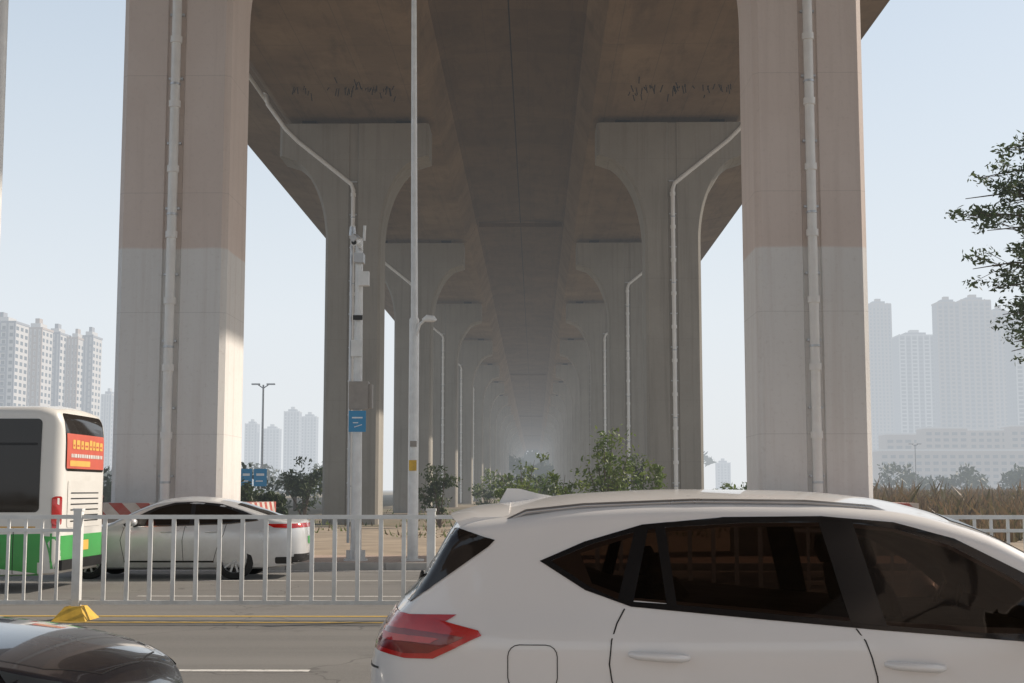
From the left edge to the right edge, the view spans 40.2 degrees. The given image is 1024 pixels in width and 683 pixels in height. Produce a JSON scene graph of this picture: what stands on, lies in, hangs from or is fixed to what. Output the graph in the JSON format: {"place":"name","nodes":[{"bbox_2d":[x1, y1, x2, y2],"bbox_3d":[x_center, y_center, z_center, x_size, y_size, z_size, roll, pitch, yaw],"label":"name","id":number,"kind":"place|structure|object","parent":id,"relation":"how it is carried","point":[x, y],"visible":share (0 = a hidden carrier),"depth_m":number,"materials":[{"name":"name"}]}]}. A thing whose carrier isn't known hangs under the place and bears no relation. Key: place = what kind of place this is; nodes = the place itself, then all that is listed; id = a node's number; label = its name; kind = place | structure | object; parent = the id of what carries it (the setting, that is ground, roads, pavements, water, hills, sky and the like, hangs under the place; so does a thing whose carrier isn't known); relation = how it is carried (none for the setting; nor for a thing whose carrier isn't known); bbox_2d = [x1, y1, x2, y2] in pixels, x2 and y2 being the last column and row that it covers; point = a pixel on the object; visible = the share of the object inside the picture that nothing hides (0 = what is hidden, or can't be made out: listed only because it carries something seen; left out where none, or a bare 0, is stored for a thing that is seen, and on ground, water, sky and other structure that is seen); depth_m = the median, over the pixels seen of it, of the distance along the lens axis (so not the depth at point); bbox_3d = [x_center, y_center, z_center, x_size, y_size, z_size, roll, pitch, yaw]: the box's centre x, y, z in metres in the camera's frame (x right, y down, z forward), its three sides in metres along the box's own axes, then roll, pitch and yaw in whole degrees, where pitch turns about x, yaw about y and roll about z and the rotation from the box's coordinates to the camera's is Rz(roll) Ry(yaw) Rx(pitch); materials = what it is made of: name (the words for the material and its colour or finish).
{"place":"outdoors","nodes":[
{"label":"outdoors","id":0,"kind":"place"},
{"bbox_2d":[0,570,424,682],"bbox_3d":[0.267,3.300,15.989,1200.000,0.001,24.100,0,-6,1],"label":"road","id":1,"kind":"structure","parent":0,"point":[332,652],"depth_m":17.20,"materials":[{"name":"grey asphalt"}]},
{"bbox_2d":[0,0,8,233],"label":"street lamp","id":2,"kind":"object","parent":1,"relation":"on","point":[4,4],"visible":1,"depth_m":18.44,"materials":[{"name":"grey metal"}]},
{"bbox_2d":[0,406,103,575],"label":"city bus","id":3,"kind":"object","parent":1,"relation":"on","point":[51,460],"visible":0.88,"depth_m":22.10,"materials":[{"name":"paint"}]},
{"bbox_2d":[0,616,183,682],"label":"black sedan","id":4,"kind":"object","parent":1,"relation":"on","point":[36,651],"visible":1,"depth_m":6.80,"materials":[{"name":"paint"}]},
{"bbox_2d":[82,496,309,578],"bbox_3d":[-6.099,3.627,26.066,4.710,1.480,2.210,0,-6,1],"label":"silver sedan","id":5,"kind":"object","parent":1,"relation":"on","point":[230,552],"visible":0.62,"depth_m":25.18,"materials":[{"name":"paint"}]},
{"bbox_2d":[0,580,400,671],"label":"road markings","id":6,"kind":"object","parent":1,"relation":"on","point":[233,622],"visible":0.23,"depth_m":17.02,"materials":[{"name":"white paint"}]},
{"bbox_2d":[0,508,1023,621],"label":"median fence","id":7,"kind":"object","parent":1,"relation":"on","point":[78,609],"visible":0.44,"depth_m":17.35,"materials":[{"name":"white metal"}]},
{"bbox_2d":[370,488,1023,682],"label":"white suv","id":8,"kind":"object","parent":1,"relation":"on","point":[513,585],"visible":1,"depth_m":6.16,"materials":[{"name":"paint"}]},
{"bbox_2d":[129,555,426,569],"bbox_3d":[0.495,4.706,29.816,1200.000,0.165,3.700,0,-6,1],"label":"sidewalk","id":9,"kind":"structure","parent":0,"point":[390,562],"depth_m":28.06,"materials":[{"name":"grey concrete"}]},
{"bbox_2d":[344,225,372,560],"bbox_3d":[-3.223,1.031,29.441,0.590,7.095,0.843,0,-6,1],"label":"surveillance camera pole","id":10,"kind":"object","parent":9,"relation":"on","point":[360,394],"visible":0.91,"depth_m":29.42,"materials":[{"name":"grey metal"}]},
{"bbox_2d":[348,411,365,431],"bbox_3d":[-3.220,1.676,29.286,0.360,0.440,0.314,0,-6,1],"label":"blue notice sign","id":11,"kind":"object","parent":10,"relation":"attached to","point":[357,421],"visible":1,"depth_m":29.14,"materials":[{"name":"metal"}]},
{"bbox_2d":[401,0,436,560],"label":"street lamp","id":12,"kind":"object","parent":9,"relation":"on","point":[413,461],"visible":0.95,"depth_m":29.61,"materials":[{"name":"grey metal"}]},
{"bbox_2d":[944,130,1023,363],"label":"roadside tree","id":13,"kind":"object","parent":9,"relation":"on","point":[988,216],"visible":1,"depth_m":28.89,"materials":[{"name":"green plant"}]},
{"bbox_2d":[252,490,553,526],"bbox_3d":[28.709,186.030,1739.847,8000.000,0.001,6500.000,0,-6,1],"label":"ground","id":14,"kind":"structure","parent":0,"point":[388,500],"depth_m":110.62,"materials":[{"name":"soil"}]},
{"bbox_2d":[0,312,29,405],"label":"apartment tower","id":15,"kind":"structure","parent":14,"relation":"on","point":[14,334],"depth_m":599.50,"materials":[{"name":"white concrete"}]},
{"bbox_2d":[26,318,53,405],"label":"apartment tower","id":16,"kind":"structure","parent":14,"relation":"on","point":[39,364],"depth_m":619.80,"materials":[{"name":"white concrete"}]},
{"bbox_2d":[50,324,70,406],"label":"apartment tower","id":17,"kind":"structure","parent":14,"relation":"on","point":[58,367],"depth_m":639.70,"materials":[{"name":"white concrete"}]},
{"bbox_2d":[64,329,84,410],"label":"apartment tower","id":18,"kind":"structure","parent":14,"relation":"on","point":[74,369],"depth_m":648.97,"materials":[{"name":"white concrete"}]},
{"bbox_2d":[82,327,102,418],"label":"apartment tower","id":19,"kind":"structure","parent":14,"relation":"on","point":[92,373],"depth_m":659.98,"materials":[{"name":"white concrete"}]},
{"bbox_2d":[100,388,113,471],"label":"apartment tower","id":20,"kind":"structure","parent":14,"relation":"on","point":[107,409],"depth_m":997.49,"materials":[{"name":"grey concrete"}]},
{"bbox_2d":[111,0,252,502],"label":"bridge pier","id":21,"kind":"structure","parent":14,"relation":"on","point":[177,416],"depth_m":33.63,"materials":[{"name":"paint"}]},
{"bbox_2d":[103,462,321,510],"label":"roadside hedge","id":22,"kind":"object","parent":14,"relation":"on","point":[107,492],"visible":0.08,"depth_m":106.89,"materials":[{"name":"green plant"}]},
{"bbox_2d":[103,461,322,496],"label":"distant tree row","id":23,"kind":"object","parent":14,"relation":"on","point":[265,466],"visible":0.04,"depth_m":266.83,"materials":[{"name":"green plant"}]},
{"bbox_2d":[241,466,251,485],"bbox_3d":[-11.364,6.641,59.815,0.500,2.600,0.085,0,-6,1],"label":"blue road sign","id":24,"kind":"object","parent":14,"relation":"on","point":[246,473],"visible":0.52,"depth_m":59.87,"materials":[{"name":"blue metal"}]},
{"bbox_2d":[240,477,262,501],"bbox_3d":[-9.675,5.650,49.978,2.614,2.521,1.645,0,-6,1],"label":"shrub","id":25,"kind":"object","parent":14,"relation":"on","point":[245,496],"visible":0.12,"depth_m":49.50,"materials":[{"name":"green plant"}]},
{"bbox_2d":[244,419,259,490],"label":"apartment tower","id":26,"kind":"structure","parent":14,"relation":"on","point":[252,441],"depth_m":1394.50,"materials":[{"name":"grey concrete"}]},
{"bbox_2d":[254,466,266,492],"bbox_3d":[-10.764,6.640,59.805,0.560,2.600,0.085,0,-6,1],"label":"blue road sign","id":27,"kind":"object","parent":14,"relation":"on","point":[260,477],"visible":0.72,"depth_m":59.85,"materials":[{"name":"blue metal"}]},
{"bbox_2d":[251,383,274,488],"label":"double arm street lamp","id":28,"kind":"object","parent":14,"relation":"on","point":[262,424],"visible":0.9,"depth_m":120.27,"materials":[{"name":"metal"}]},
{"bbox_2d":[251,489,287,514],"bbox_3d":[-8.220,5.830,47.837,1.324,1.708,1.367,0,-6,1],"label":"shrub","id":29,"kind":"object","parent":14,"relation":"on","point":[271,496],"visible":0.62,"depth_m":47.56,"materials":[{"name":"green plant"}]},
{"bbox_2d":[263,424,281,491],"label":"apartment tower","id":30,"kind":"structure","parent":14,"relation":"on","point":[272,444],"depth_m":1393.64,"materials":[{"name":"grey concrete"}]},
{"bbox_2d":[282,407,301,490],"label":"apartment tower","id":31,"kind":"structure","parent":14,"relation":"on","point":[292,432],"depth_m":1294.08,"materials":[{"name":"grey concrete"}]},
{"bbox_2d":[279,456,322,514],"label":"shrub","id":32,"kind":"object","parent":14,"relation":"on","point":[294,483],"visible":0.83,"depth_m":69.55,"materials":[{"name":"green plant"}]},
{"bbox_2d":[301,412,318,474],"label":"apartment tower","id":33,"kind":"structure","parent":14,"relation":"on","point":[309,441],"depth_m":1343.88,"materials":[{"name":"grey concrete"}]},
{"bbox_2d":[263,92,431,524],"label":"bridge pier","id":34,"kind":"structure","parent":14,"relation":"on","point":[359,175],"depth_m":67.07,"materials":[{"name":"concrete"}]},
{"bbox_2d":[248,0,889,452],"bbox_3d":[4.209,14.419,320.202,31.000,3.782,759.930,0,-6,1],"label":"viaduct deck","id":35,"kind":"structure","parent":34,"relation":"on","point":[520,194],"depth_m":67.96,"materials":[{"name":"concrete"}]},
{"bbox_2d":[298,509,456,537],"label":"grass","id":36,"kind":"structure","parent":14,"relation":"on","point":[443,532],"depth_m":58.47,"materials":[{"name":"brown plant"}]},
{"bbox_2d":[385,241,464,512],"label":"bridge pier","id":37,"kind":"structure","parent":14,"relation":"on","point":[441,264],"depth_m":99.79,"materials":[{"name":"concrete"}]},
{"bbox_2d":[432,302,481,506],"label":"bridge pier","id":38,"kind":"structure","parent":14,"relation":"on","point":[454,324],"depth_m":132.51,"materials":[{"name":"concrete"}]},
{"bbox_2d":[458,339,491,503],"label":"bridge pier","id":39,"kind":"structure","parent":14,"relation":"on","point":[473,355],"depth_m":165.24,"materials":[{"name":"concrete"}]},
{"bbox_2d":[473,364,498,500],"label":"bridge pier","id":40,"kind":"structure","parent":14,"relation":"on","point":[486,375],"depth_m":198.14,"materials":[{"name":"concrete"}]},
{"bbox_2d":[472,480,503,504],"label":"shrub","id":41,"kind":"object","parent":14,"relation":"on","point":[488,495],"visible":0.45,"depth_m":107.81,"materials":[{"name":"green plant"}]},
{"bbox_2d":[468,468,507,502],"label":"shrub","id":42,"kind":"object","parent":14,"relation":"on","point":[489,479],"visible":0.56,"depth_m":116.67,"materials":[{"name":"green plant"}]},
{"bbox_2d":[483,381,503,499],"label":"bridge pier","id":43,"kind":"structure","parent":14,"relation":"on","point":[494,390],"depth_m":231.15,"materials":[{"name":"concrete"}]},
{"bbox_2d":[491,395,507,498],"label":"bridge pier","id":44,"kind":"structure","parent":14,"relation":"on","point":[500,402],"depth_m":263.95,"materials":[{"name":"concrete"}]},
{"bbox_2d":[496,406,510,487],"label":"bridge pier","id":45,"kind":"structure","parent":14,"relation":"on","point":[504,412],"depth_m":296.78,"materials":[{"name":"concrete"}]},
{"bbox_2d":[500,415,512,487],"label":"bridge pier","id":46,"kind":"structure","parent":14,"relation":"on","point":[508,420],"depth_m":329.51,"materials":[{"name":"concrete"}]},
{"bbox_2d":[504,422,514,485],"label":"bridge pier","id":47,"kind":"structure","parent":14,"relation":"on","point":[510,427],"depth_m":362.40,"materials":[{"name":"concrete"}]},
{"bbox_2d":[507,427,516,476],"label":"bridge pier","id":48,"kind":"structure","parent":14,"relation":"on","point":[512,432],"depth_m":395.32,"materials":[{"name":"concrete"}]},
{"bbox_2d":[509,432,517,472],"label":"bridge pier","id":49,"kind":"structure","parent":14,"relation":"on","point":[514,437],"depth_m":428.23,"materials":[{"name":"concrete"}]},
{"bbox_2d":[511,436,519,481],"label":"bridge pier","id":50,"kind":"structure","parent":14,"relation":"on","point":[516,440],"depth_m":461.08,"materials":[{"name":"concrete"}]},
{"bbox_2d":[513,440,520,481],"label":"bridge pier","id":51,"kind":"structure","parent":14,"relation":"on","point":[517,444],"depth_m":493.91,"materials":[{"name":"concrete"}]},
{"bbox_2d":[482,452,551,500],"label":"shrub","id":52,"kind":"object","parent":14,"relation":"on","point":[508,480],"visible":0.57,"depth_m":79.56,"materials":[{"name":"green plant"}]},
{"bbox_2d":[514,443,521,476],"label":"bridge pier","id":53,"kind":"structure","parent":14,"relation":"on","point":[518,447],"depth_m":526.73,"materials":[{"name":"concrete"}]},
{"bbox_2d":[509,455,553,486],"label":"distant tree row","id":54,"kind":"object","parent":14,"relation":"on","point":[543,467],"visible":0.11,"depth_m":418.50,"materials":[{"name":"green plant"}]},
{"bbox_2d":[521,450,541,464],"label":"distant tree row","id":55,"kind":"object","parent":14,"relation":"on","point":[530,456],"visible":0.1,"depth_m":673.85,"materials":[{"name":"green plant"}]},
{"bbox_2d":[515,457,548,483],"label":"distant tree row","id":56,"kind":"object","parent":14,"relation":"on","point":[528,463],"visible":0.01,"depth_m":547.70,"materials":[{"name":"green plant"}]},
{"bbox_2d":[498,470,576,495],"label":"shrub","id":57,"kind":"object","parent":14,"relation":"on","point":[534,479],"visible":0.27,"depth_m":85.22,"materials":[{"name":"green plant"}]},
{"bbox_2d":[522,478,562,494],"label":"shrub","id":58,"kind":"object","parent":14,"relation":"on","point":[544,487],"visible":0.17,"depth_m":128.37,"materials":[{"name":"green plant"}]},
{"bbox_2d":[543,444,549,465],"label":"bridge pier","id":59,"kind":"structure","parent":14,"relation":"on","point":[545,446],"depth_m":526.50,"materials":[{"name":"concrete"}]},
{"bbox_2d":[543,440,550,462],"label":"bridge pier","id":60,"kind":"structure","parent":14,"relation":"on","point":[546,444],"depth_m":493.71,"materials":[{"name":"concrete"}]},
{"bbox_2d":[544,436,551,463],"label":"bridge pier","id":61,"kind":"structure","parent":14,"relation":"on","point":[547,441],"depth_m":460.88,"materials":[{"name":"concrete"}]},
{"bbox_2d":[545,432,553,469],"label":"bridge pier","id":62,"kind":"structure","parent":14,"relation":"on","point":[548,437],"depth_m":427.96,"materials":[{"name":"concrete"}]},
{"bbox_2d":[546,427,554,484],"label":"bridge pier","id":63,"kind":"structure","parent":14,"relation":"on","point":[549,432],"depth_m":395.22,"materials":[{"name":"concrete"}]},
{"bbox_2d":[546,422,556,473],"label":"bridge pier","id":64,"kind":"structure","parent":14,"relation":"on","point":[550,426],"depth_m":362.29,"materials":[{"name":"concrete"}]},
{"bbox_2d":[548,415,559,487],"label":"bridge pier","id":65,"kind":"structure","parent":14,"relation":"on","point":[552,420],"depth_m":329.41,"materials":[{"name":"concrete"}]},
{"bbox_2d":[549,406,562,485],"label":"bridge pier","id":66,"kind":"structure","parent":14,"relation":"on","point":[554,412],"depth_m":296.56,"materials":[{"name":"concrete"}]},
{"bbox_2d":[551,395,566,486],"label":"bridge pier","id":67,"kind":"structure","parent":14,"relation":"on","point":[557,402],"depth_m":263.69,"materials":[{"name":"concrete"}]},
{"bbox_2d":[553,381,571,491],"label":"bridge pier","id":68,"kind":"structure","parent":14,"relation":"on","point":[561,390],"depth_m":230.91,"materials":[{"name":"concrete"}]},
{"bbox_2d":[556,363,579,493],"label":"bridge pier","id":69,"kind":"structure","parent":14,"relation":"on","point":[566,373],"depth_m":198.05,"materials":[{"name":"concrete"}]},
{"bbox_2d":[560,339,590,492],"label":"bridge pier","id":70,"kind":"structure","parent":14,"relation":"on","point":[575,353],"depth_m":165.32,"materials":[{"name":"concrete"}]},
{"bbox_2d":[566,301,607,491],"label":"bridge pier","id":71,"kind":"structure","parent":14,"relation":"on","point":[588,322],"depth_m":132.50,"materials":[{"name":"concrete"}]},
{"bbox_2d":[576,240,643,489],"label":"bridge pier","id":72,"kind":"structure","parent":14,"relation":"on","point":[613,271],"depth_m":99.53,"materials":[{"name":"concrete"}]},
{"bbox_2d":[526,451,716,466],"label":"distant tree row","id":73,"kind":"object","parent":14,"relation":"on","point":[708,460],"depth_m":741.06,"materials":[{"name":"green plant"}]},
{"bbox_2d":[617,453,643,489],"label":"shrub","id":74,"kind":"object","parent":14,"relation":"on","point":[640,469],"visible":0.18,"depth_m":69.65,"materials":[{"name":"green plant"}]},
{"bbox_2d":[595,119,740,489],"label":"bridge pier","id":75,"kind":"structure","parent":14,"relation":"on","point":[667,173],"depth_m":66.73,"materials":[{"name":"concrete"}]},
{"bbox_2d":[715,458,730,489],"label":"apartment tower","id":76,"kind":"structure","parent":14,"relation":"on","point":[722,471],"depth_m":1482.85,"materials":[{"name":"grey concrete"}]},
{"bbox_2d":[720,482,746,489],"bbox_3d":[9.677,6.925,59.774,3.454,2.062,2.259,0,-6,1],"label":"shrub","id":77,"kind":"object","parent":14,"relation":"on","point":[727,485],"visible":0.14,"depth_m":59.69,"materials":[{"name":"green plant"}]},
{"bbox_2d":[737,0,872,498],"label":"bridge pier","id":78,"kind":"structure","parent":14,"relation":"on","point":[807,375],"depth_m":33.37,"materials":[{"name":"paint"}]},
{"bbox_2d":[868,299,893,468],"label":"apartment tower","id":79,"kind":"structure","parent":14,"relation":"on","point":[880,357],"depth_m":1141.57,"materials":[{"name":"grey concrete"}]},
{"bbox_2d":[891,330,935,432],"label":"apartment tower","id":80,"kind":"structure","parent":14,"relation":"on","point":[913,380],"depth_m":1086.93,"materials":[{"name":"grey concrete"}]},
{"bbox_2d":[912,444,917,485],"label":"double arm street lamp","id":81,"kind":"object","parent":14,"relation":"on","point":[915,465],"visible":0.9,"depth_m":228.03,"materials":[{"name":"metal"}]},
{"bbox_2d":[931,297,963,426],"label":"apartment tower","id":82,"kind":"structure","parent":14,"relation":"on","point":[947,362],"depth_m":992.48,"materials":[{"name":"grey concrete"}]},
{"bbox_2d":[873,476,1023,541],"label":"reed field","id":83,"kind":"structure","parent":14,"relation":"on","point":[977,501],"depth_m":69.83,"materials":[{"name":"brown plant"}]},
{"bbox_2d":[873,462,1023,490],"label":"distant tree row","id":84,"kind":"object","parent":14,"relation":"on","point":[968,476],"visible":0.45,"depth_m":286.15,"materials":[{"name":"green plant"}]},
{"bbox_2d":[956,295,995,428],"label":"apartment tower","id":85,"kind":"structure","parent":14,"relation":"on","point":[978,369],"depth_m":999.89,"materials":[{"name":"grey concrete"}]},
{"bbox_2d":[967,429,1004,448],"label":"building","id":86,"kind":"structure","parent":14,"relation":"on","point":[985,438],"depth_m":731.74,"materials":[{"name":"grey concrete"}]},
{"bbox_2d":[991,306,1010,428],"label":"apartment tower","id":87,"kind":"structure","parent":14,"relation":"on","point":[999,368],"depth_m":1040.54,"materials":[{"name":"grey concrete"}]},
{"bbox_2d":[1003,316,1023,424],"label":"apartment tower","id":88,"kind":"structure","parent":14,"relation":"on","point":[1015,388],"depth_m":970.74,"materials":[{"name":"grey concrete"}]},
{"bbox_2d":[0,0,1023,489],"label":"sky","id":89,"kind":"structure","parent":0,"point":[943,80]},
{"bbox_2d":[314,526,1023,554],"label":"dirt strip","id":90,"kind":"object","parent":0,"point":[392,545],"depth_m":42.27,"materials":[{"name":"brown soil"}]},
{"bbox_2d":[102,502,275,523],"bbox_3d":[-7.948,4.564,34.044,3.660,1.300,4.040,0,-6,1],"label":"striped crash barrier","id":91,"kind":"object","parent":90,"relation":"on","point":[109,508],"visible":0.15,"depth_m":32.11,"materials":[{"name":"concrete"}]},
{"bbox_2d":[418,463,462,527],"bbox_3d":[-3.067,6.377,57.745,2.113,2.719,1.311,0,-6,1],"label":"shrub","id":92,"kind":"object","parent":90,"relation":"on","point":[435,488],"visible":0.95,"depth_m":57.61,"materials":[{"name":"green plant"}]},
{"bbox_2d":[491,475,537,499],"bbox_3d":[0.143,6.379,55.459,1.976,2.231,1.666,0,-6,1],"label":"shrub","id":93,"kind":"object","parent":90,"relation":"on","point":[501,491],"visible":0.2,"depth_m":55.48,"materials":[{"name":"green plant"}]},
{"bbox_2d":[536,469,589,495],"bbox_3d":[1.713,5.600,48.653,1.630,2.335,1.771,3,-7,-24],"label":"shrub","id":94,"kind":"object","parent":90,"relation":"on","point":[555,478],"visible":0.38,"depth_m":48.73,"materials":[{"name":"green plant"}]},
{"bbox_2d":[570,424,648,492],"bbox_3d":[3.420,4.903,49.853,2.635,3.988,1.941,5,-8,-41],"label":"shrub","id":95,"kind":"object","parent":90,"relation":"on","point":[605,478],"visible":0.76,"depth_m":49.69,"materials":[{"name":"green plant"}]},
{"bbox_2d":[630,457,667,489],"bbox_3d":[4.994,5.665,51.595,2.657,2.878,1.654,-3,-7,23],"label":"shrub","id":96,"kind":"object","parent":90,"relation":"on","point":[657,475],"visible":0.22,"depth_m":51.18,"materials":[{"name":"green plant"}]},
{"bbox_2d":[893,502,918,508],"bbox_3d":[7.400,4.537,33.793,3.760,1.300,4.040,0,-6,1],"label":"striped crash barrier","id":97,"kind":"object","parent":90,"relation":"on","point":[914,505],"visible":0.04,"depth_m":31.82,"materials":[{"name":"concrete"}]},
{"bbox_2d":[877,433,916,448],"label":"building","id":98,"kind":"structure","parent":0,"point":[897,440],"depth_m":747.28,"materials":[{"name":"grey concrete"}]},
{"bbox_2d":[915,427,967,448],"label":"building","id":99,"kind":"structure","parent":0,"point":[941,437],"depth_m":727.25,"materials":[{"name":"grey concrete"}]},
{"bbox_2d":[872,449,1023,490],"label":"building","id":100,"kind":"structure","parent":0,"point":[993,464],"depth_m":686.13,"materials":[{"name":"grey concrete"}]},
{"bbox_2d":[999,425,1023,448],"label":"building","id":101,"kind":"structure","parent":0,"point":[1013,436],"depth_m":721.96,"materials":[{"name":"grey concrete"}]}
]}

